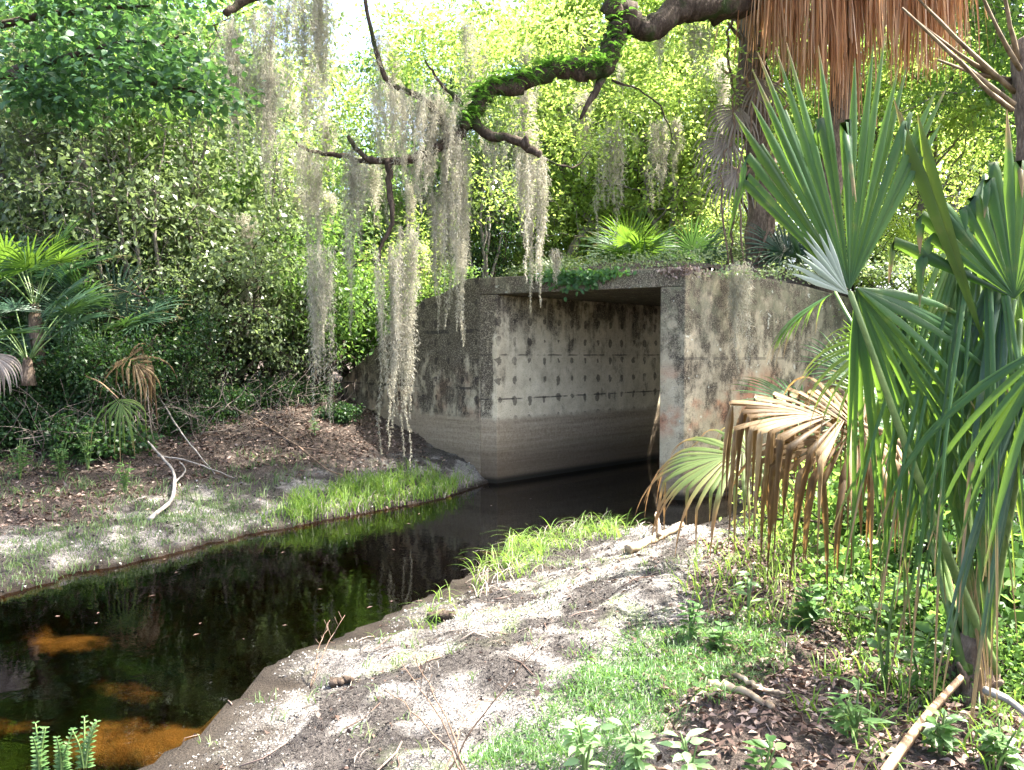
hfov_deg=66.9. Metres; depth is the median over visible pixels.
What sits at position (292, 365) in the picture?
shrub
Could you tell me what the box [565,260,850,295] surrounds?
embankment soil
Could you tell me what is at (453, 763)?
dead weed
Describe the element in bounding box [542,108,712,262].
shrub
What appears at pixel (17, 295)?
shrub
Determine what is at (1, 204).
shrub
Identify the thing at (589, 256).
shrub
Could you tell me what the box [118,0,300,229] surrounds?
forest tree
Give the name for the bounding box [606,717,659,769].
leafy plant
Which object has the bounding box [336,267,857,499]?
culvert
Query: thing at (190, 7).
forest tree
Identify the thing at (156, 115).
leaning tree
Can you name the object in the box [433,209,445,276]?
spanish moss
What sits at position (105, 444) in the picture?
bush
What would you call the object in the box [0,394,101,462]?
bush
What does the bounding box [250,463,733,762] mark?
dead grass
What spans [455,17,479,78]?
spanish moss
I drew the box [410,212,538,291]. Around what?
shrub
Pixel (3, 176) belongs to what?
understory tree
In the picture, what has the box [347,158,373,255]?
spanish moss
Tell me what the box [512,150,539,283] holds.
spanish moss
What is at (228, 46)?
spanish moss
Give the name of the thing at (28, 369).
palmetto
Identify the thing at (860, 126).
forest tree
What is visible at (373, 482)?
bank grass
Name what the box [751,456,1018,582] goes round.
bush
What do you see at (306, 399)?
bush
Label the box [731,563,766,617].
leafy plant
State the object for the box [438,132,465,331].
spanish moss
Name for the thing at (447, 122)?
spanish moss
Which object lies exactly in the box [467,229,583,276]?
shrub
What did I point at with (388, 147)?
spanish moss
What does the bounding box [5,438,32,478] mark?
leafy plant
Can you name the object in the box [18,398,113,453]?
bush
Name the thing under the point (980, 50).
forest tree
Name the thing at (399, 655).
sand grass
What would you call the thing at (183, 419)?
bush
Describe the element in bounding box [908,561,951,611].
leafy plant
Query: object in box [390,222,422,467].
spanish moss
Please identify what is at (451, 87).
forest tree
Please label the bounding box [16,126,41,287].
spanish moss
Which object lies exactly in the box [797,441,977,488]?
bush
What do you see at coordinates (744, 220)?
forest tree
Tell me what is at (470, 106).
resurrection fern
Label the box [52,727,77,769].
leafy plant
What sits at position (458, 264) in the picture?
spanish moss
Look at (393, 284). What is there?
spanish moss
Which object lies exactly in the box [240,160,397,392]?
understory tree
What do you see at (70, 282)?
shrub
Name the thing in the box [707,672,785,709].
rotten wood
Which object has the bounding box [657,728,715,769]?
leafy plant
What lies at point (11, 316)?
shrub
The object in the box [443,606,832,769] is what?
creeping grass
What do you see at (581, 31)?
forest tree
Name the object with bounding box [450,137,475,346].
spanish moss
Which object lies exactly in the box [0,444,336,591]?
shelf grass
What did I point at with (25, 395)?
shrub
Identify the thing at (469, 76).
spanish moss
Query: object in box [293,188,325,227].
spanish moss
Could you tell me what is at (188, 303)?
shrub
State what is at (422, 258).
spanish moss
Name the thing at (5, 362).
fallen palm leaf
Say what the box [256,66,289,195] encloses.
spanish moss
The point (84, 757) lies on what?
leafy plant
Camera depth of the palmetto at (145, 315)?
11.21 m
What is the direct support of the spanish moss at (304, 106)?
hanging from the leaning tree at (156, 115)
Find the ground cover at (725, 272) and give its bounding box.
[443,239,940,288]
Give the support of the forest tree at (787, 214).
on the ground at (264, 684)
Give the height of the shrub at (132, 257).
4.236 m
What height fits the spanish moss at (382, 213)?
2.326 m
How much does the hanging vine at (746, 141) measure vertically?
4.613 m
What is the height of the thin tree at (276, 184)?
6.348 m
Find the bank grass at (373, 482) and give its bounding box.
[258,457,474,525]
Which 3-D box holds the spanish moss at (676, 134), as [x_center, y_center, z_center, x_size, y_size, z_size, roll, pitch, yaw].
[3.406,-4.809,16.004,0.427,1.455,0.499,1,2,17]
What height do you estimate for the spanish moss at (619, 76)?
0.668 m
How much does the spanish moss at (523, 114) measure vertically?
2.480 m
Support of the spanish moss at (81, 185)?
hanging from the understory tree at (143, 153)
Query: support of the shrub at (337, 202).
on the ground at (264, 684)
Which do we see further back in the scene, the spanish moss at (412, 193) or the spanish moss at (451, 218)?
the spanish moss at (451, 218)
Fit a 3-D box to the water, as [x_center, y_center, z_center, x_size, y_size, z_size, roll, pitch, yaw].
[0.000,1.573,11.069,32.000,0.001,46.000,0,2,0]
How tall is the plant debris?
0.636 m
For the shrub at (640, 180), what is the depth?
21.24 m
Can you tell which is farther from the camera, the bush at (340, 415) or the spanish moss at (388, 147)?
the spanish moss at (388, 147)
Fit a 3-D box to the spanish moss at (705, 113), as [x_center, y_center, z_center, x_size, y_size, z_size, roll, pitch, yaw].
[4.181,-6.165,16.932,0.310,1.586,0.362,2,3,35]
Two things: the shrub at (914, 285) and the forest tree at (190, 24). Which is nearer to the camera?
the shrub at (914, 285)
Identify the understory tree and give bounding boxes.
[0,0,243,258]
[0,12,186,333]
[4,58,280,396]
[183,0,429,387]
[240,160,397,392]
[324,32,506,268]
[422,13,645,275]
[457,0,691,266]
[528,0,743,262]
[558,0,821,236]
[718,5,1020,220]
[814,0,1023,294]
[857,0,1023,177]
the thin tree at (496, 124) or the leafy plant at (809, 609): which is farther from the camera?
the thin tree at (496, 124)
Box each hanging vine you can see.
[718,20,743,263]
[736,12,757,266]
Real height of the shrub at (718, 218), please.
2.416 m
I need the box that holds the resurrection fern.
[441,0,637,142]
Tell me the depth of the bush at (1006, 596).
3.88 m
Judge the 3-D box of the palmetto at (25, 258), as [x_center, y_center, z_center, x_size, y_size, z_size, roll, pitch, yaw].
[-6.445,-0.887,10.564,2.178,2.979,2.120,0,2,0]
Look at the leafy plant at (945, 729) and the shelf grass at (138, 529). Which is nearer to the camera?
the leafy plant at (945, 729)
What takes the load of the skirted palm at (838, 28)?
on the embankment soil
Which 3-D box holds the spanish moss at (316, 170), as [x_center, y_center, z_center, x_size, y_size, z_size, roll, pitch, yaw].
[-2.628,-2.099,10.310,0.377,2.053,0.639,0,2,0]
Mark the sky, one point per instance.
(357, 36)
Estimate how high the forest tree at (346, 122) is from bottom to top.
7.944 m
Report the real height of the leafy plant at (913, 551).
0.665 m
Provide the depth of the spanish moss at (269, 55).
9.24 m
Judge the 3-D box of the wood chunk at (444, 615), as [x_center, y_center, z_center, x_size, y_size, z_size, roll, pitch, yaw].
[-0.511,1.684,5.697,0.223,0.086,0.117,1,2,14]
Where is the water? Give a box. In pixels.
[0,458,765,769]
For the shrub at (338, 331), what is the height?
3.659 m
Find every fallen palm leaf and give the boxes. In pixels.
[0,354,22,396]
[84,375,145,466]
[100,343,177,432]
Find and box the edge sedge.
[366,509,647,643]
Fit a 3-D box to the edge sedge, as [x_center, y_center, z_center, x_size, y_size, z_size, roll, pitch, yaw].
[0.004,1.469,7.269,1.732,0.496,4.429,2,3,39]
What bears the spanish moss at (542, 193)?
hanging from the live oak
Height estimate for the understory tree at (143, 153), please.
6.400 m
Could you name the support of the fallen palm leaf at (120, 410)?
hanging from the shrub at (100, 353)
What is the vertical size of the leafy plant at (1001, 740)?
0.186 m
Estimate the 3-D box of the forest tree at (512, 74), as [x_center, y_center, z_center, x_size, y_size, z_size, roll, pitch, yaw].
[0.445,-8.059,28.261,9.305,12.417,6.852,-1,2,-20]
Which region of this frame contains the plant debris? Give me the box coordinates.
[183,514,949,769]
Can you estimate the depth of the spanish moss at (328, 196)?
14.53 m
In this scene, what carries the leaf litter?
on the ground at (264, 684)
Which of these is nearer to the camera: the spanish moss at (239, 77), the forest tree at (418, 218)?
the spanish moss at (239, 77)
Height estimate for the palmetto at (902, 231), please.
2.036 m
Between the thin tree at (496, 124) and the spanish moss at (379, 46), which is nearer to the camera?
the spanish moss at (379, 46)
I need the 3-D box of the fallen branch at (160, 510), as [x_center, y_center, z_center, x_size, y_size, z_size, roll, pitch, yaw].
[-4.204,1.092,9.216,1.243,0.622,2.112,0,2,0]
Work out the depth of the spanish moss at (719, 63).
14.74 m
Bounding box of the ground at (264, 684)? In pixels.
[0,296,1023,769]
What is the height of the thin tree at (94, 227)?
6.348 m
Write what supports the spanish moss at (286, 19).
hanging from the live oak
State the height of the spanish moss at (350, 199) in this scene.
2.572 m
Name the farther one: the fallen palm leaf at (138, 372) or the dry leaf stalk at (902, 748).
the fallen palm leaf at (138, 372)
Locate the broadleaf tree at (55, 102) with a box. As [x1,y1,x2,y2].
[0,0,285,137]
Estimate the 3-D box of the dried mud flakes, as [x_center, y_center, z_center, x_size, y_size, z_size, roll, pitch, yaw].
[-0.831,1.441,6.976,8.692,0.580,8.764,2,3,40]
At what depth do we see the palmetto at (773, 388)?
10.09 m
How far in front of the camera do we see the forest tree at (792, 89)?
20.39 m
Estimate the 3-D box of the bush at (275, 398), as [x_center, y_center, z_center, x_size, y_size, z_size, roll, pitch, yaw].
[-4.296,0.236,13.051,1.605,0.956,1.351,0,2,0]
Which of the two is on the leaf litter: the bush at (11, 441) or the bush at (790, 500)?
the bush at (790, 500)
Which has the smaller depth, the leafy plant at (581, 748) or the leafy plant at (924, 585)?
the leafy plant at (581, 748)
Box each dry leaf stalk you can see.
[880,674,963,769]
[982,686,1023,715]
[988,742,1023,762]
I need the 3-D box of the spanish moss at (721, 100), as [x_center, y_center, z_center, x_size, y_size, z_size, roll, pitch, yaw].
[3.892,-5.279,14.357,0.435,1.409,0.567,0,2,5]
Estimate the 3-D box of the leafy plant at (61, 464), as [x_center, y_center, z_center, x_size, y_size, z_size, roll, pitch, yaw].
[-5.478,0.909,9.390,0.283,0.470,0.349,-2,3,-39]
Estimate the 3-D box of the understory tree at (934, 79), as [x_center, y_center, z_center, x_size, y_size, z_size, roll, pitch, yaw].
[7.600,-6.604,17.765,5.976,9.814,6.472,0,2,7]
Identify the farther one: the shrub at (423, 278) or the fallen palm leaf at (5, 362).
the shrub at (423, 278)
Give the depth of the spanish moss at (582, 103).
12.21 m
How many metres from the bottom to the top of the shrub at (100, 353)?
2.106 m
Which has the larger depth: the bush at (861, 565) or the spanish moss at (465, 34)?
the spanish moss at (465, 34)
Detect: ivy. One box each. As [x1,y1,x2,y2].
[527,265,636,301]
[651,264,712,278]
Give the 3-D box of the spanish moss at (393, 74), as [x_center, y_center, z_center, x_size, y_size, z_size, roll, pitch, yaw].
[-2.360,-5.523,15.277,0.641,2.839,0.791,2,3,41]
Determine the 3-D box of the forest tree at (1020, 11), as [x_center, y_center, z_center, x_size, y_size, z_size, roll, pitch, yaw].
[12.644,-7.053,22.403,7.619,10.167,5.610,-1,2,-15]
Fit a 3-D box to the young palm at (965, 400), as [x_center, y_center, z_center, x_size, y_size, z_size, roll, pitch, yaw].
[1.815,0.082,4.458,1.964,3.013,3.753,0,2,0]
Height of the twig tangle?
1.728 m
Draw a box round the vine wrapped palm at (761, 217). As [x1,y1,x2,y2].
[692,6,828,268]
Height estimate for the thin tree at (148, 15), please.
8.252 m
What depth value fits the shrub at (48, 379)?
10.32 m
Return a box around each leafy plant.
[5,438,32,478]
[30,721,49,769]
[31,393,54,431]
[48,440,70,476]
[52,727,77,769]
[68,715,100,767]
[75,422,101,469]
[116,461,133,491]
[308,418,319,434]
[559,714,616,769]
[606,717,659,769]
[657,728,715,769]
[676,597,706,640]
[701,621,736,652]
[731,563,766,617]
[742,734,792,769]
[784,579,832,630]
[818,676,896,744]
[853,572,911,687]
[890,518,926,576]
[890,614,950,687]
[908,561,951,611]
[913,705,967,755]
[973,719,1023,769]
[1005,554,1023,578]
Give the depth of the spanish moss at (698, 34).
11.81 m
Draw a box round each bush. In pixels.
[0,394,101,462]
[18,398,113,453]
[33,410,162,462]
[129,400,221,444]
[158,382,261,427]
[207,373,305,410]
[273,374,342,405]
[312,399,367,424]
[719,471,850,542]
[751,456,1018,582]
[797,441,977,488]
[797,524,933,601]
[801,556,1023,662]
[815,436,1004,542]
[843,491,978,584]
[854,456,1023,583]
[888,601,1023,710]
[902,510,1023,655]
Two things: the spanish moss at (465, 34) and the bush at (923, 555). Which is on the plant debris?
the bush at (923, 555)
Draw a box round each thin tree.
[0,4,254,405]
[0,19,192,325]
[10,0,233,395]
[69,1,286,403]
[161,48,366,380]
[405,45,562,277]
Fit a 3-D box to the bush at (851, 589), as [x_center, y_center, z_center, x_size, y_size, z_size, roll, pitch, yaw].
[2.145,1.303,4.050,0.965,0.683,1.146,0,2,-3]
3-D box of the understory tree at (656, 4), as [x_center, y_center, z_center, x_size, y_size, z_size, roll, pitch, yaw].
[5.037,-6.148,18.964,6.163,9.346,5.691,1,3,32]
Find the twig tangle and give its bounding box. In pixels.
[0,341,358,464]
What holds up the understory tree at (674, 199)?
on the ground at (264, 684)
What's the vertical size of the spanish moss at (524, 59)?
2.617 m
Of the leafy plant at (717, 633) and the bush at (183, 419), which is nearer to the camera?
the leafy plant at (717, 633)
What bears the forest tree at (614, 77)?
on the ground at (264, 684)
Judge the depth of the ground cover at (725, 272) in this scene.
11.28 m
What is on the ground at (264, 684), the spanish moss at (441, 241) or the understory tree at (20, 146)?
the understory tree at (20, 146)
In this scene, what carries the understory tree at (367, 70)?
on the ground at (264, 684)
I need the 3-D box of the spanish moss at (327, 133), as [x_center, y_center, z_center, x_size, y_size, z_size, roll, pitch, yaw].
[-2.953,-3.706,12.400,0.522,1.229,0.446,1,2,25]
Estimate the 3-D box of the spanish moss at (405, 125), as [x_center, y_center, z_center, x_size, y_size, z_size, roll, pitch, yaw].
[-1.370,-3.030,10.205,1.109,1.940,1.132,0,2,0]
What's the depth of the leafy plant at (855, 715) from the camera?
2.94 m
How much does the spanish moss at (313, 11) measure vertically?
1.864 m
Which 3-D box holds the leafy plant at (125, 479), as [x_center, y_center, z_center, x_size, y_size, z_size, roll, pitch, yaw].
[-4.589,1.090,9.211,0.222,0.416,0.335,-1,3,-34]
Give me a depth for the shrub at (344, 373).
14.54 m
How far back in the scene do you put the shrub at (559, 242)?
19.43 m
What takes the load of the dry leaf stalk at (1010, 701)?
on the leaf litter
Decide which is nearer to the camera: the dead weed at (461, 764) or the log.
the dead weed at (461, 764)
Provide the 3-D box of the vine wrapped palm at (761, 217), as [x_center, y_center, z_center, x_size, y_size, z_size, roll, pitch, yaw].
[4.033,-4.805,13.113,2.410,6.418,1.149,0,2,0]
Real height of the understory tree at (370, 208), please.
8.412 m
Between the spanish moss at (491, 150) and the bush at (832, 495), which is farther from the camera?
the spanish moss at (491, 150)
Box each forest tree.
[0,0,260,173]
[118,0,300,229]
[141,14,325,171]
[218,71,395,377]
[260,108,382,271]
[363,136,485,286]
[366,40,510,291]
[411,0,712,246]
[429,2,626,261]
[551,0,693,173]
[601,0,810,224]
[673,3,888,159]
[722,45,827,259]
[737,110,808,263]
[772,1,1002,188]
[793,39,955,287]
[853,0,1023,273]
[885,0,1023,135]
[942,127,1013,205]
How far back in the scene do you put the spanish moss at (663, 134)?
13.54 m
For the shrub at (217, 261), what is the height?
3.851 m
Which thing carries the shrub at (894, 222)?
on the embankment soil
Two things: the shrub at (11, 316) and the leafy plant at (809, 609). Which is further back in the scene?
the shrub at (11, 316)
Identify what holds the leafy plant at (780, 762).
on the ground at (264, 684)
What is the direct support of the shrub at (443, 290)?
on the ground at (264, 684)
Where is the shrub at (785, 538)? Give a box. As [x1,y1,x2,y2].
[670,509,893,641]
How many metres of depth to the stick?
10.71 m
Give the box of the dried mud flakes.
[0,450,809,769]
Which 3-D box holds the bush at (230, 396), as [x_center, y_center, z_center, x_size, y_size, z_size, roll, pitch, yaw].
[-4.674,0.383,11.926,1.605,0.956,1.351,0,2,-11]
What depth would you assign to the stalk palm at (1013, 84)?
5.44 m
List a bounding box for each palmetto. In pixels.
[0,213,131,398]
[0,271,121,385]
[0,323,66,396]
[25,256,191,406]
[535,254,584,273]
[571,204,685,310]
[644,213,739,264]
[733,323,914,485]
[737,216,873,284]
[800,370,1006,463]
[845,209,946,292]
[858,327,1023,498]
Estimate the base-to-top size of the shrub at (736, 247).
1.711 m
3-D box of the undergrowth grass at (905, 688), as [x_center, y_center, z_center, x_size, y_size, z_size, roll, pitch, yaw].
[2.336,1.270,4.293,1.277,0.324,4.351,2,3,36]
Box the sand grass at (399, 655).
[198,532,690,769]
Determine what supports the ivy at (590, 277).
attached to the culvert
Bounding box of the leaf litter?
[0,386,1023,769]
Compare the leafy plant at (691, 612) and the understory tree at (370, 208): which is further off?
the understory tree at (370, 208)
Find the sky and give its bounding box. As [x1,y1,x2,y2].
[0,0,1023,354]
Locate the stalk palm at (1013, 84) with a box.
[901,0,1023,474]
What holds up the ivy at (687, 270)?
attached to the culvert
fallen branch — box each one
[129,441,233,521]
[250,415,342,475]
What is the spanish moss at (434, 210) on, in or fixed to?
hanging from the live oak
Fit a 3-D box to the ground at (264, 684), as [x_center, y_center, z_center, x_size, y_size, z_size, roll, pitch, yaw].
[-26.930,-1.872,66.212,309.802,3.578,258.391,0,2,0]
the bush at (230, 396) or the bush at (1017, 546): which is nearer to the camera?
the bush at (1017, 546)
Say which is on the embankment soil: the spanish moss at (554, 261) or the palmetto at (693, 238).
the palmetto at (693, 238)
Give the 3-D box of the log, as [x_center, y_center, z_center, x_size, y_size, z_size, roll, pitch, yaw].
[1.248,1.335,7.034,0.264,0.231,0.895,2,3,39]
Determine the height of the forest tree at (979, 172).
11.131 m
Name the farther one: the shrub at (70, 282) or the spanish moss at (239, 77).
the shrub at (70, 282)
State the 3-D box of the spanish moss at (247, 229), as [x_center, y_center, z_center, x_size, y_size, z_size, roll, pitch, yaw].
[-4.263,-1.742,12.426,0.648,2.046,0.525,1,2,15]
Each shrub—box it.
[0,181,39,320]
[0,233,144,389]
[0,247,193,393]
[0,274,223,404]
[0,277,49,349]
[0,329,139,463]
[0,335,77,461]
[2,178,240,389]
[26,304,256,423]
[58,235,361,406]
[97,165,369,387]
[139,191,340,398]
[165,259,359,398]
[205,182,414,393]
[240,210,440,399]
[252,273,402,389]
[337,257,488,354]
[355,230,477,316]
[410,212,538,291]
[439,141,609,274]
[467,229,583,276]
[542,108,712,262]
[549,106,726,262]
[563,247,654,265]
[583,123,737,229]
[591,137,782,245]
[642,191,747,263]
[670,509,893,641]
[713,215,844,270]
[780,161,1001,294]
[812,380,915,452]
[833,206,971,336]
[894,297,940,351]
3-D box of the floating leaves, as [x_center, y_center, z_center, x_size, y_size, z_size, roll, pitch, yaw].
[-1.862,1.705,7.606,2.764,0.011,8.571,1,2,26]
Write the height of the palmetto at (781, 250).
2.266 m
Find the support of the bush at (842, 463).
on the ground at (264, 684)
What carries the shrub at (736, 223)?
on the ground at (264, 684)
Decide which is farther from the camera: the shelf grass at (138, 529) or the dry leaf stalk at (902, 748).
the shelf grass at (138, 529)
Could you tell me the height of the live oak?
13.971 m
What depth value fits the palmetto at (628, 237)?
13.88 m
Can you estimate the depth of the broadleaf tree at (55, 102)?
8.75 m
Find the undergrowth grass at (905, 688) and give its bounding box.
[782,594,1023,769]
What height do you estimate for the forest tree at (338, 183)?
10.046 m
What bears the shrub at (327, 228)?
on the ground at (264, 684)
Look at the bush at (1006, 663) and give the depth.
3.46 m
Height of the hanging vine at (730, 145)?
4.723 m
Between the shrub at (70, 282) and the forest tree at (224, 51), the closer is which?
the shrub at (70, 282)
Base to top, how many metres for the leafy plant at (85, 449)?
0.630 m
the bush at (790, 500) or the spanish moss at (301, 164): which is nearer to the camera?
the bush at (790, 500)
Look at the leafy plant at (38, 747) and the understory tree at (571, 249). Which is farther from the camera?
the understory tree at (571, 249)
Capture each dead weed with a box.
[309,611,344,688]
[385,650,466,769]
[445,640,544,769]
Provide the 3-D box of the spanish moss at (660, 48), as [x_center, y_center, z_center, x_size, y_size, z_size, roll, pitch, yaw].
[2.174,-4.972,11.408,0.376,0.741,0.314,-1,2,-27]
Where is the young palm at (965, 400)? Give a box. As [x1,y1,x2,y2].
[635,32,1023,742]
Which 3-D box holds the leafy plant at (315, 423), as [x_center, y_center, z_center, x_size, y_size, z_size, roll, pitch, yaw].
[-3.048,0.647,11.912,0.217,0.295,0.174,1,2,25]
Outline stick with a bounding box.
[158,395,214,473]
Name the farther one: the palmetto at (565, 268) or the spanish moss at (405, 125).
the palmetto at (565, 268)
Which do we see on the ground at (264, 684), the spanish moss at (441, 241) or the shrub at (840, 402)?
the shrub at (840, 402)
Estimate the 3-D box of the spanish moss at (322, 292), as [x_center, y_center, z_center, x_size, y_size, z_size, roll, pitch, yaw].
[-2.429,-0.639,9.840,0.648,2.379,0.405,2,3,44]
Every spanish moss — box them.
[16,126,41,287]
[70,135,104,271]
[187,30,230,138]
[215,13,240,151]
[225,12,250,178]
[230,213,262,338]
[237,61,266,151]
[246,0,278,203]
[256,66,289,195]
[266,0,306,94]
[270,62,311,171]
[279,68,329,165]
[287,0,325,132]
[287,137,321,209]
[287,178,304,232]
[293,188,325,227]
[299,149,327,300]
[301,242,341,427]
[309,0,336,151]
[314,115,342,192]
[320,189,338,224]
[335,137,362,333]
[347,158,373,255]
[363,76,448,223]
[363,164,384,230]
[365,26,390,86]
[370,242,408,454]
[377,32,406,171]
[378,186,404,270]
[385,137,397,157]
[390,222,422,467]
[403,180,417,246]
[406,145,439,216]
[413,94,465,257]
[415,240,431,298]
[422,187,457,330]
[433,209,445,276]
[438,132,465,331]
[443,197,456,252]
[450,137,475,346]
[451,25,493,151]
[451,240,468,284]
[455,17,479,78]
[472,139,511,193]
[505,88,542,207]
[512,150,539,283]
[514,99,539,212]
[515,42,541,163]
[520,156,553,313]
[548,248,564,286]
[564,89,598,181]
[590,117,639,243]
[615,64,625,95]
[641,115,672,208]
[651,31,672,69]
[668,116,686,185]
[682,20,720,91]
[697,68,708,126]
[710,55,732,81]
[712,63,730,133]
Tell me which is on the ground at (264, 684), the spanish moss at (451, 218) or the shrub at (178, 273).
the shrub at (178, 273)
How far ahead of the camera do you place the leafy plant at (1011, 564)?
3.95 m
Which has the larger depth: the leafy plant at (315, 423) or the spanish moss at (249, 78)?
the leafy plant at (315, 423)
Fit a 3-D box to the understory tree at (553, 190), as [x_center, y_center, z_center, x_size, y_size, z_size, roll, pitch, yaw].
[0.177,-4.982,18.574,5.148,7.153,5.382,2,3,41]
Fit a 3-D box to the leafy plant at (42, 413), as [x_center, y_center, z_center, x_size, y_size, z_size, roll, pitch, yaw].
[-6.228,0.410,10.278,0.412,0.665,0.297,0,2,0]
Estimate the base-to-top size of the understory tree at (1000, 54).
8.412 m
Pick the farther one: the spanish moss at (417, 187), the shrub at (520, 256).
the shrub at (520, 256)
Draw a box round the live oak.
[206,0,1020,285]
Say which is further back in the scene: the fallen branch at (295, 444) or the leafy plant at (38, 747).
the fallen branch at (295, 444)
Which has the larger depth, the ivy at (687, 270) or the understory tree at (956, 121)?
the understory tree at (956, 121)
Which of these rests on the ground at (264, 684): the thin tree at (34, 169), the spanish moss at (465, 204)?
the thin tree at (34, 169)
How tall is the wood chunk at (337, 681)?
0.068 m
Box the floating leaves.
[57,497,598,638]
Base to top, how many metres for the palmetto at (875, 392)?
2.006 m
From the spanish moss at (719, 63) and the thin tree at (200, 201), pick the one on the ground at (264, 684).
the thin tree at (200, 201)
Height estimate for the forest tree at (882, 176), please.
13.221 m
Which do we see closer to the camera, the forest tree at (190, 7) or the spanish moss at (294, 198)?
the spanish moss at (294, 198)
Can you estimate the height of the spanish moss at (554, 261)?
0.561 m
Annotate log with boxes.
[624,512,684,553]
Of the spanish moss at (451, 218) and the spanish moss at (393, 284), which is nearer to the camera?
the spanish moss at (393, 284)
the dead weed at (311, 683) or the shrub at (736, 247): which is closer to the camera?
the dead weed at (311, 683)
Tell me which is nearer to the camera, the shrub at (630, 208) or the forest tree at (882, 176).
the shrub at (630, 208)
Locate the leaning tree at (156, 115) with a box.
[0,0,347,405]
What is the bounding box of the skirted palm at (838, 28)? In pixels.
[710,0,990,293]
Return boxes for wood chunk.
[329,675,354,687]
[427,608,455,620]
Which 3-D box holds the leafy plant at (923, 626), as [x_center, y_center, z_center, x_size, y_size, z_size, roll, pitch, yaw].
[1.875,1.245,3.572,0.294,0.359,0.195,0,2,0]
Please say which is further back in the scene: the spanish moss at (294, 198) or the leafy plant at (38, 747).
the spanish moss at (294, 198)
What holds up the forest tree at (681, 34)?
on the ground at (264, 684)
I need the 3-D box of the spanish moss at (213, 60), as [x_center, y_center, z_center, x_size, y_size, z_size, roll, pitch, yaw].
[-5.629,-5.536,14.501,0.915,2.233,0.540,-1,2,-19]
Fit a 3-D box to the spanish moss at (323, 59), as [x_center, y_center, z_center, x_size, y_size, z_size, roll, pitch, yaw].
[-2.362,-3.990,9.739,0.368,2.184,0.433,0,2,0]
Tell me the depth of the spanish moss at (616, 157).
12.12 m
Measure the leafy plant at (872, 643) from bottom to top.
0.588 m
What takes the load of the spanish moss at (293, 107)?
hanging from the understory tree at (370, 208)

